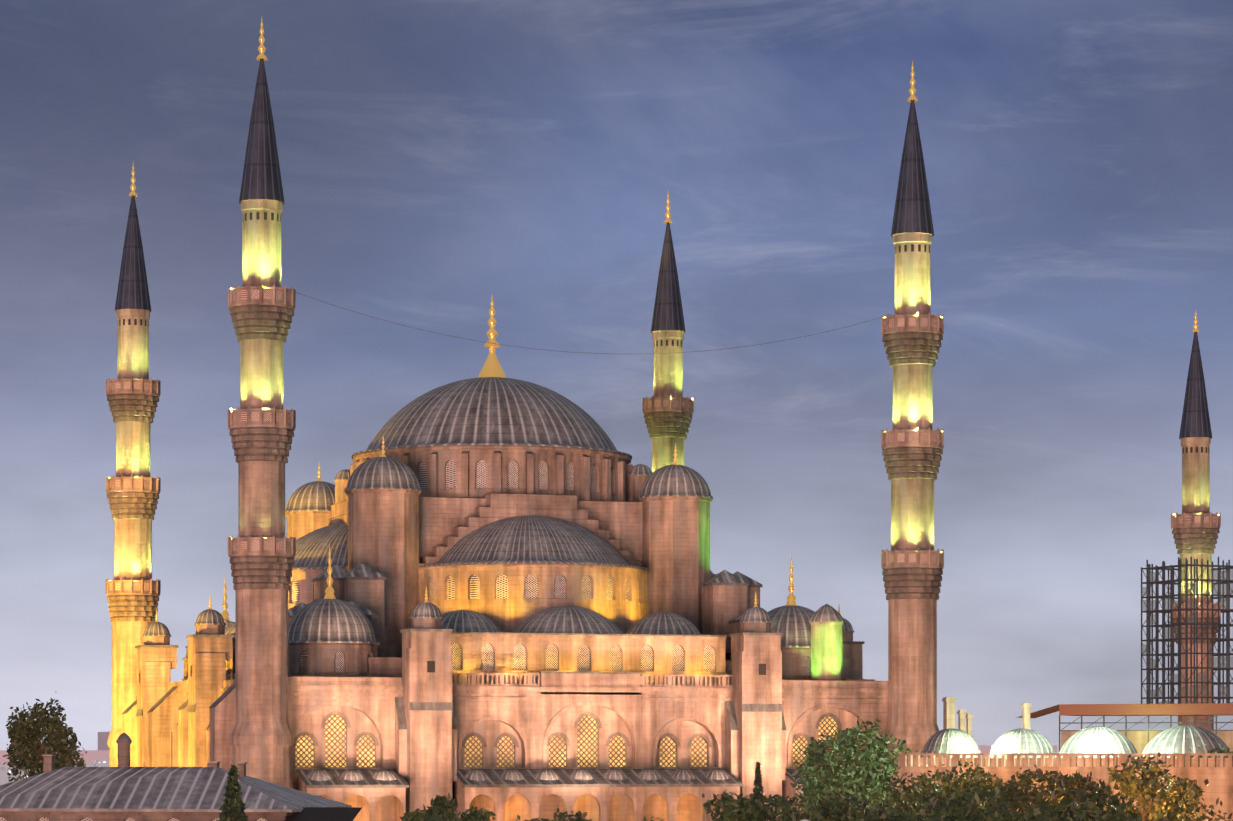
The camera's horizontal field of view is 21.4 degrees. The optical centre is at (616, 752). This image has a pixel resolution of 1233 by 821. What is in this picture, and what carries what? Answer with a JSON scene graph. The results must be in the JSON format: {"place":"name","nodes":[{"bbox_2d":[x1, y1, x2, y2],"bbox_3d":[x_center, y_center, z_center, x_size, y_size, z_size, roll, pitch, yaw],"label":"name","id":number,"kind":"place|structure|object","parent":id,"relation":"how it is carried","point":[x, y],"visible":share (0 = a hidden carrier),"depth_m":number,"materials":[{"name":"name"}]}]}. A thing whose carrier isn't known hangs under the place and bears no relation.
{"place":"outdoors","nodes":[
{"label":"outdoors","id":0,"kind":"place"},
{"bbox_2d":[0,0,1232,752],"label":"sky","id":1,"kind":"structure","parent":0,"point":[438,159],"materials":[{"name":"blue"}]},
{"label":"ground","id":2,"kind":"structure","parent":0,"visible":0},
{"bbox_2d":[0,732,361,820],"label":"roof","id":3,"kind":"structure","parent":2,"relation":"on","point":[123,791],"depth_m":146.38,"materials":[{"name":"metal"}]},
{"bbox_2d":[122,296,887,820],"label":"mosque","id":4,"kind":"structure","parent":2,"relation":"on","point":[510,600],"depth_m":298.15,"materials":[{"name":"stone"}]},
{"bbox_2d":[808,604,844,680],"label":"stair turret","id":5,"kind":"object","parent":4,"relation":"attached to","point":[826,621],"visible":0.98,"depth_m":298.87,"materials":[{"name":"stone"}]},
{"bbox_2d":[0,732,1056,784],"bbox_3d":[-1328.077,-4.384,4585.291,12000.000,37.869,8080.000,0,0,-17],"label":"buildings","id":6,"kind":"structure","parent":2,"relation":"on","point":[99,757],"depth_m":3427.11,"materials":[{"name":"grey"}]},
{"bbox_2d":[3,691,1232,820],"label":"trees","id":7,"kind":"object","parent":2,"relation":"on","point":[834,790],"visible":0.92,"depth_m":208.54,"materials":[{"name":"green plant"}]},
{"bbox_2d":[106,19,1220,793],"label":"minarets","id":8,"kind":"object","parent":2,"relation":"on","point":[262,427],"visible":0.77,"depth_m":296.56,"materials":[{"name":"stone"}]},
{"bbox_2d":[296,292,891,353],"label":"cable","id":9,"kind":"object","parent":8,"relation":"attached to","point":[594,353],"visible":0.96,"depth_m":288.89,"materials":[{"name":"grey plastic"}]},
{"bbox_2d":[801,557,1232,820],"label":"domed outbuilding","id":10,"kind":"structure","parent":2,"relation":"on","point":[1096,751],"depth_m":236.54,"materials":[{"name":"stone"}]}
]}

